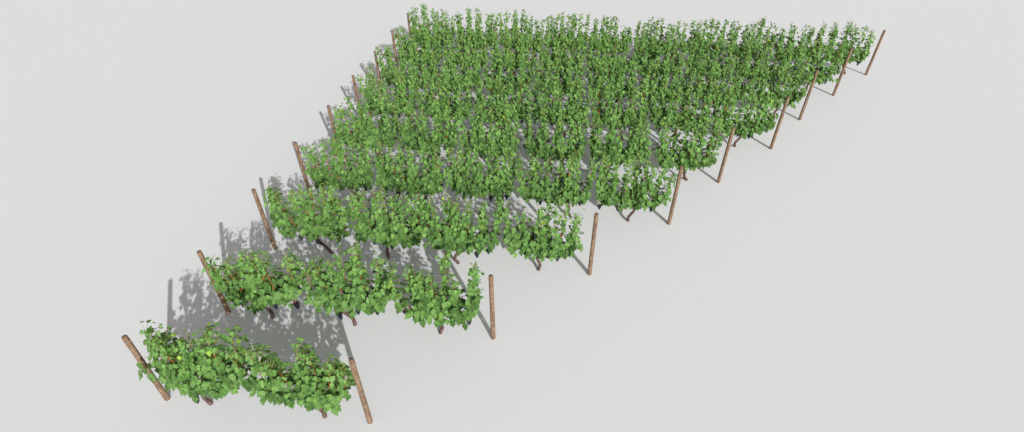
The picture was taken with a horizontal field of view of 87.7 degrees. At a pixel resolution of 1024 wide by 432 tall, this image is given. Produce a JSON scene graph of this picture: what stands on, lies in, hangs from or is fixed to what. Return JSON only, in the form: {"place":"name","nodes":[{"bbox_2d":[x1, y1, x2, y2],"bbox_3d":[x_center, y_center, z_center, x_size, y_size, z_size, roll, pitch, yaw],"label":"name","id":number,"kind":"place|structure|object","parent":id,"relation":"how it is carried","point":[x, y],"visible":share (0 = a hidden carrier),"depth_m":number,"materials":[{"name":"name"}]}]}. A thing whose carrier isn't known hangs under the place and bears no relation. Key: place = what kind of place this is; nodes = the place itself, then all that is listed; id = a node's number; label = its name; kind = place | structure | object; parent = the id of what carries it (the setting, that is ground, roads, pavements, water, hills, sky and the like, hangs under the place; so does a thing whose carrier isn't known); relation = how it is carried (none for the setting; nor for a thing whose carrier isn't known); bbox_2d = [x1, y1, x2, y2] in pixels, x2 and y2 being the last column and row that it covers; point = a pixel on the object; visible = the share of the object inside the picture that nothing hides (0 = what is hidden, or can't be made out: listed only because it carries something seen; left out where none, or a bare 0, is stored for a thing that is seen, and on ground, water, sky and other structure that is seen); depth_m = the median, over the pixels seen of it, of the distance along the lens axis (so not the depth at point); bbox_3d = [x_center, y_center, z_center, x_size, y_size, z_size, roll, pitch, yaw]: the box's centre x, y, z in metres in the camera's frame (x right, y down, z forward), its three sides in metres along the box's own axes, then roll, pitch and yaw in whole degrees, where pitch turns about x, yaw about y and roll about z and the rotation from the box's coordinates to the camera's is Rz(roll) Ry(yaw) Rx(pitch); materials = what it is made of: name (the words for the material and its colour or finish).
{"place":"outdoors","nodes":[
{"label":"outdoors","id":0,"kind":"place"},
{"bbox_2d":[0,0,1023,431],"bbox_3d":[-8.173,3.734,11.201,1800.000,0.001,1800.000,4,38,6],"label":"ground","id":1,"kind":"structure","parent":0,"point":[848,256],"depth_m":15.03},
{"bbox_2d":[121,335,169,400],"bbox_3d":[-7.174,3.020,10.487,0.109,1.997,0.108,-21,43,-25],"label":"wooden post","id":2,"kind":"object","parent":1,"relation":"on","point":[132,348],"visible":0.91,"depth_m":10.29,"materials":[{"name":"brown wood"}]},
{"bbox_2d":[129,339,355,366],"bbox_3d":[-5.013,2.483,9.733,4.476,0.018,0.116,4,38,6],"label":"trellis wire","id":3,"kind":"object","parent":2,"relation":"attached to","point":[249,353],"visible":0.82,"depth_m":9.68,"materials":[{"name":"beige metal"}]},
{"bbox_2d":[136,320,250,405],"bbox_3d":[-6.039,2.932,10.334,2.130,2.386,1.026,4,38,6],"label":"grapevine","id":4,"kind":"object","parent":1,"relation":"on","point":[184,370],"visible":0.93,"depth_m":10.02,"materials":[{"name":"green plant"}]},
{"bbox_2d":[197,250,230,313],"bbox_3d":[-6.878,1.567,12.340,0.108,1.997,0.109,-25,44,-28],"label":"wooden post","id":5,"kind":"object","parent":1,"relation":"on","point":[222,298],"visible":0.78,"depth_m":12.26,"materials":[{"name":"brown wood"}]},
{"bbox_2d":[202,254,493,281],"bbox_3d":[-3.660,1.106,11.483,6.606,0.018,0.116,4,38,6],"label":"trellis wire","id":6,"kind":"object","parent":5,"relation":"attached to","point":[364,269],"visible":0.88,"depth_m":11.43,"materials":[{"name":"beige metal"}]},
{"bbox_2d":[201,247,306,317],"bbox_3d":[-5.776,1.516,12.181,2.215,2.328,0.963,4,38,6],"label":"grapevine","id":7,"kind":"object","parent":1,"relation":"on","point":[276,290],"visible":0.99,"depth_m":11.96,"materials":[{"name":"green plant"}]},
{"bbox_2d":[251,189,276,249],"bbox_3d":[-6.583,0.113,14.194,0.109,1.997,0.108,-24,44,-27],"label":"wooden post","id":8,"kind":"object","parent":1,"relation":"on","point":[264,220],"visible":1,"depth_m":14.13,"materials":[{"name":"brown wood"}]},
{"bbox_2d":[225,337,355,418],"bbox_3d":[-4.061,3.185,10.192,2.352,2.148,0.928,4,38,6],"label":"grapevine","id":9,"kind":"object","parent":1,"relation":"on","point":[309,391],"visible":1,"depth_m":9.90,"materials":[{"name":"green plant"}]},
{"bbox_2d":[294,142,312,198],"bbox_3d":[-6.267,-1.339,16.045,0.109,1.997,0.108,22,43,25],"label":"wooden post","id":10,"kind":"object","parent":1,"relation":"on","point":[301,164],"visible":0.74,"depth_m":15.90,"materials":[{"name":"brown wood"}]},
{"bbox_2d":[263,182,352,253],"bbox_3d":[-5.246,0.090,14.034,2.398,2.293,0.950,4,38,6],"label":"grapevine","id":11,"kind":"object","parent":1,"relation":"on","point":[326,221],"visible":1,"depth_m":13.73,"materials":[{"name":"green plant"}]},
{"bbox_2d":[327,105,339,150],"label":"wooden post","id":12,"kind":"object","parent":1,"relation":"on","point":[331,119],"visible":0.52,"depth_m":17.56,"materials":[{"name":"brown wood"}]},
{"bbox_2d":[300,136,374,200],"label":"grapevine","id":13,"kind":"object","parent":1,"relation":"on","point":[360,175],"visible":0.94,"depth_m":15.65,"materials":[{"name":"green plant"}]},
{"bbox_2d":[296,240,397,325],"bbox_3d":[-3.635,1.604,11.970,2.254,2.442,0.927,4,38,6],"label":"grapevine","id":14,"kind":"object","parent":1,"relation":"on","point":[329,297],"visible":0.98,"depth_m":11.74,"materials":[{"name":"green plant"}]},
{"bbox_2d":[352,75,362,118],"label":"wooden post","id":15,"kind":"object","parent":1,"relation":"on","point":[355,88],"visible":0.52,"depth_m":19.42,"materials":[{"name":"brown wood"}]},
{"bbox_2d":[352,79,786,100],"bbox_3d":[1.732,-4.405,18.485,15.106,0.018,0.116,4,38,6],"label":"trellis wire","id":16,"kind":"object","parent":15,"relation":"attached to","point":[590,90],"visible":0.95,"depth_m":18.33,"materials":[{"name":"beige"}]},
{"bbox_2d":[348,358,372,423],"bbox_3d":[-2.846,3.333,10.066,0.108,1.997,0.109,-26,45,-29],"label":"wooden post","id":17,"kind":"object","parent":1,"relation":"on","point":[359,386],"visible":1,"depth_m":9.96,"materials":[{"name":"brown wood"}]},
{"bbox_2d":[333,93,403,153],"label":"grapevine","id":18,"kind":"object","parent":1,"relation":"on","point":[364,127],"visible":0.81,"depth_m":17.43,"materials":[{"name":"green plant"}]},
{"bbox_2d":[374,51,383,95],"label":"wooden post","id":19,"kind":"object","parent":1,"relation":"on","point":[377,68],"visible":0.62,"depth_m":21.39,"materials":[{"name":"brown wood"}]},
{"bbox_2d":[344,184,424,258],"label":"grapevine","id":20,"kind":"object","parent":1,"relation":"on","point":[393,232],"visible":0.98,"depth_m":13.54,"materials":[{"name":"green plant"}]},
{"bbox_2d":[355,66,417,126],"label":"grapevine","id":21,"kind":"object","parent":1,"relation":"on","point":[401,86],"visible":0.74,"depth_m":19.27,"materials":[{"name":"green plant"}]},
{"bbox_2d":[391,30,398,67],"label":"wooden post","id":22,"kind":"object","parent":1,"relation":"on","point":[394,46],"visible":0.67,"depth_m":23.27,"materials":[{"name":"brown wood"}]},
{"bbox_2d":[375,44,432,98],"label":"grapevine","id":23,"kind":"object","parent":1,"relation":"on","point":[388,73],"visible":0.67,"depth_m":21.14,"materials":[{"name":"green plant"}]},
{"bbox_2d":[372,134,444,198],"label":"grapevine","id":24,"kind":"object","parent":1,"relation":"on","point":[433,185],"visible":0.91,"depth_m":15.41,"materials":[{"name":"green plant"}]},
{"bbox_2d":[407,13,411,38],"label":"wooden post","id":25,"kind":"object","parent":1,"relation":"on","point":[409,28],"visible":0.47,"depth_m":24.98,"materials":[{"name":"brown wood"}]},
{"bbox_2d":[394,23,442,69],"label":"grapevine","id":26,"kind":"object","parent":1,"relation":"on","point":[424,39],"visible":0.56,"depth_m":22.97,"materials":[{"name":"green plant"}]},
{"bbox_2d":[393,96,459,164],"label":"grapevine","id":27,"kind":"object","parent":1,"relation":"on","point":[446,137],"visible":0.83,"depth_m":17.25,"materials":[{"name":"green plant"}]},
{"bbox_2d":[409,4,455,45],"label":"grapevine","id":28,"kind":"object","parent":1,"relation":"on","point":[445,28],"visible":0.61,"depth_m":24.81,"materials":[{"name":"green plant"}]},
{"bbox_2d":[383,249,483,333],"bbox_3d":[-1.653,1.734,11.707,2.094,2.549,1.034,4,38,6],"label":"grapevine","id":29,"kind":"object","parent":1,"relation":"on","point":[427,305],"visible":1,"depth_m":11.46,"materials":[{"name":"green plant"}]},
{"bbox_2d":[412,70,473,126],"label":"grapevine","id":30,"kind":"object","parent":1,"relation":"on","point":[457,106],"visible":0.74,"depth_m":19.09,"materials":[{"name":"green plant"}]},
{"bbox_2d":[428,45,481,101],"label":"grapevine","id":31,"kind":"object","parent":1,"relation":"on","point":[453,71],"visible":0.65,"depth_m":20.89,"materials":[{"name":"green plant"}]},
{"bbox_2d":[419,193,504,263],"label":"grapevine","id":32,"kind":"object","parent":1,"relation":"on","point":[452,235],"visible":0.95,"depth_m":13.36,"materials":[{"name":"green plant"}]},
{"bbox_2d":[439,23,490,74],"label":"grapevine","id":33,"kind":"object","parent":1,"relation":"on","point":[460,48],"visible":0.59,"depth_m":22.76,"materials":[{"name":"green plant"}]},
{"bbox_2d":[454,8,498,48],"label":"grapevine","id":34,"kind":"object","parent":1,"relation":"on","point":[488,35],"visible":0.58,"depth_m":24.62,"materials":[{"name":"green plant"}]},
{"bbox_2d":[443,141,519,211],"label":"grapevine","id":35,"kind":"object","parent":1,"relation":"on","point":[466,185],"visible":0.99,"depth_m":15.18,"materials":[{"name":"green plant"}]},
{"bbox_2d":[456,99,521,167],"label":"grapevine","id":36,"kind":"object","parent":1,"relation":"on","point":[477,136],"visible":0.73,"depth_m":17.06,"materials":[{"name":"green plant"}]},
{"bbox_2d":[488,274,495,339],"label":"wooden post","id":37,"kind":"object","parent":1,"relation":"on","point":[492,306],"visible":0.99,"depth_m":11.62,"materials":[{"name":"brown wood"}]},
{"bbox_2d":[473,74,532,123],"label":"grapevine","id":38,"kind":"object","parent":1,"relation":"on","point":[518,109],"visible":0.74,"depth_m":18.86,"materials":[{"name":"green plant"}]},
{"bbox_2d":[482,49,533,100],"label":"grapevine","id":39,"kind":"object","parent":1,"relation":"on","point":[499,74],"visible":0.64,"depth_m":20.76,"materials":[{"name":"green plant"}]},
{"bbox_2d":[490,24,538,72],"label":"grapevine","id":40,"kind":"object","parent":1,"relation":"on","point":[517,47],"visible":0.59,"depth_m":22.61,"materials":[{"name":"green plant"}]},
{"bbox_2d":[496,9,544,49],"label":"grapevine","id":41,"kind":"object","parent":1,"relation":"on","point":[529,30],"visible":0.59,"depth_m":24.43,"materials":[{"name":"green plant"}]},
{"bbox_2d":[501,197,584,270],"bbox_3d":[0.764,0.506,13.363,2.104,2.418,0.908,4,38,6],"label":"grapevine","id":42,"kind":"object","parent":1,"relation":"on","point":[548,247],"visible":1,"depth_m":13.18,"materials":[{"name":"green plant"}]},
{"bbox_2d":[514,144,597,216],"bbox_3d":[1.248,-0.938,15.277,2.301,2.336,0.983,4,38,6],"label":"grapevine","id":43,"kind":"object","parent":1,"relation":"on","point":[569,189],"visible":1,"depth_m":15.02,"materials":[{"name":"green plant"}]},
{"bbox_2d":[522,103,590,171],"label":"grapevine","id":44,"kind":"object","parent":1,"relation":"on","point":[545,148],"visible":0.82,"depth_m":16.83,"materials":[{"name":"green plant"}]},
{"bbox_2d":[532,47,585,105],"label":"grapevine","id":45,"kind":"object","parent":1,"relation":"on","point":[568,77],"visible":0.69,"depth_m":20.54,"materials":[{"name":"green plant"}]},
{"bbox_2d":[536,30,585,72],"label":"grapevine","id":46,"kind":"object","parent":1,"relation":"on","point":[582,47],"visible":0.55,"depth_m":22.34,"materials":[{"name":"green plant"}]},
{"bbox_2d":[531,71,591,136],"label":"grapevine","id":47,"kind":"object","parent":1,"relation":"on","point":[573,101],"visible":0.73,"depth_m":18.69,"materials":[{"name":"green plant"}]},
{"bbox_2d":[543,11,589,57],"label":"grapevine","id":48,"kind":"object","parent":1,"relation":"on","point":[567,34],"visible":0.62,"depth_m":24.22,"materials":[{"name":"green plant"}]},
{"bbox_2d":[587,213,598,274],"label":"wooden post","id":49,"kind":"object","parent":1,"relation":"on","point":[593,240],"visible":1,"depth_m":13.26,"materials":[{"name":"brown wood"}]},
{"bbox_2d":[584,49,637,105],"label":"grapevine","id":50,"kind":"object","parent":1,"relation":"on","point":[628,89],"visible":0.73,"depth_m":20.36,"materials":[{"name":"green plant"}]},
{"bbox_2d":[589,15,633,57],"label":"grapevine","id":51,"kind":"object","parent":1,"relation":"on","point":[594,34],"visible":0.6,"depth_m":24.06,"materials":[{"name":"green plant"}]},
{"bbox_2d":[584,30,639,73],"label":"grapevine","id":52,"kind":"object","parent":1,"relation":"on","point":[620,47],"visible":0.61,"depth_m":22.18,"materials":[{"name":"green plant"}]},
{"bbox_2d":[589,106,651,171],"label":"grapevine","id":53,"kind":"object","parent":1,"relation":"on","point":[611,148],"visible":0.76,"depth_m":16.67,"materials":[{"name":"green plant"}]},
{"bbox_2d":[590,75,654,140],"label":"grapevine","id":54,"kind":"object","parent":1,"relation":"on","point":[629,113],"visible":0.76,"depth_m":18.52,"materials":[{"name":"green plant"}]},
{"bbox_2d":[595,150,676,221],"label":"grapevine","id":55,"kind":"object","parent":1,"relation":"on","point":[635,197],"visible":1,"depth_m":14.83,"materials":[{"name":"green plant"}]},
{"bbox_2d":[632,15,681,57],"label":"grapevine","id":56,"kind":"object","parent":1,"relation":"on","point":[661,39],"visible":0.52,"depth_m":23.85,"materials":[{"name":"green plant"}]},
{"bbox_2d":[634,30,687,80],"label":"grapevine","id":57,"kind":"object","parent":1,"relation":"on","point":[650,56],"visible":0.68,"depth_m":22.01,"materials":[{"name":"green plant"}]},
{"bbox_2d":[638,55,695,103],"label":"grapevine","id":58,"kind":"object","parent":1,"relation":"on","point":[673,86],"visible":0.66,"depth_m":20.17,"materials":[{"name":"green plant"}]},
{"bbox_2d":[667,165,683,224],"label":"wooden post","id":59,"kind":"object","parent":1,"relation":"on","point":[680,172],"visible":1,"depth_m":14.91,"materials":[{"name":"brown wood"}]},
{"bbox_2d":[648,79,718,143],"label":"grapevine","id":60,"kind":"object","parent":1,"relation":"on","point":[660,113],"visible":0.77,"depth_m":18.33,"materials":[{"name":"green plant"}]},
{"bbox_2d":[651,112,726,180],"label":"grapevine","id":61,"kind":"object","parent":1,"relation":"on","point":[685,158],"visible":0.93,"depth_m":16.51,"materials":[{"name":"green plant"}]},
{"bbox_2d":[678,17,728,57],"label":"grapevine","id":62,"kind":"object","parent":1,"relation":"on","point":[696,34],"visible":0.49,"depth_m":23.65,"materials":[{"name":"green plant"}]},
{"bbox_2d":[684,33,736,81],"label":"grapevine","id":63,"kind":"object","parent":1,"relation":"on","point":[694,57],"visible":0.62,"depth_m":21.78,"materials":[{"name":"green plant"}]},
{"bbox_2d":[716,127,734,182],"bbox_3d":[6.676,-1.880,16.666,0.109,1.997,0.108,-24,44,-27],"label":"wooden post","id":64,"kind":"object","parent":1,"relation":"on","point":[726,155],"visible":1,"depth_m":16.62,"materials":[{"name":"brown wood"}]},
{"bbox_2d":[692,55,759,112],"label":"grapevine","id":65,"kind":"object","parent":1,"relation":"on","point":[709,87],"visible":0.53,"depth_m":19.91,"materials":[{"name":"green plant"}]},
{"bbox_2d":[711,84,780,146],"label":"grapevine","id":66,"kind":"object","parent":1,"relation":"on","point":[751,126],"visible":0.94,"depth_m":18.10,"materials":[{"name":"green plant"}]},
{"bbox_2d":[725,16,778,60],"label":"grapevine","id":67,"kind":"object","parent":1,"relation":"on","point":[760,33],"visible":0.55,"depth_m":23.43,"materials":[{"name":"green plant"}]},
{"bbox_2d":[731,37,791,82],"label":"grapevine","id":68,"kind":"object","parent":1,"relation":"on","point":[748,51],"visible":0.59,"depth_m":21.57,"materials":[{"name":"green plant"}]},
{"bbox_2d":[746,56,812,118],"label":"grapevine","id":69,"kind":"object","parent":1,"relation":"on","point":[795,95],"visible":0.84,"depth_m":19.76,"materials":[{"name":"green plant"}]},
{"bbox_2d":[769,96,789,148],"bbox_3d":[9.175,-3.174,18.304,0.109,1.997,0.108,-2,38,-2],"label":"wooden post","id":70,"kind":"object","parent":1,"relation":"on","point":[779,123],"visible":1,"depth_m":18.25,"materials":[{"name":"brown wood"}]},
{"bbox_2d":[774,21,826,60],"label":"grapevine","id":71,"kind":"object","parent":1,"relation":"on","point":[782,37],"visible":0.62,"depth_m":23.28,"materials":[{"name":"green plant"}]},
{"bbox_2d":[798,70,818,119],"bbox_3d":[11.109,-4.509,19.997,0.109,1.997,0.108,-29,46,-31],"label":"wooden post","id":72,"kind":"object","parent":1,"relation":"on","point":[808,95],"visible":0.99,"depth_m":19.96,"materials":[{"name":"brown wood"}]},
{"bbox_2d":[784,39,846,91],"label":"grapevine","id":73,"kind":"object","parent":1,"relation":"on","point":[822,77],"visible":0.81,"depth_m":21.44,"materials":[{"name":"green plant"}]},
{"bbox_2d":[832,48,852,95],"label":"wooden post","id":74,"kind":"object","parent":1,"relation":"on","point":[842,71],"visible":0.99,"depth_m":21.59,"materials":[{"name":"brown wood"}]},
{"bbox_2d":[822,21,875,73],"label":"grapevine","id":75,"kind":"object","parent":1,"relation":"on","point":[862,56],"visible":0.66,"depth_m":23.07,"materials":[{"name":"green plant"}]},
{"bbox_2d":[864,30,885,74],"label":"wooden post","id":76,"kind":"object","parent":1,"relation":"on","point":[874,54],"visible":1,"depth_m":23.24,"materials":[{"name":"brown wood"}]}
]}

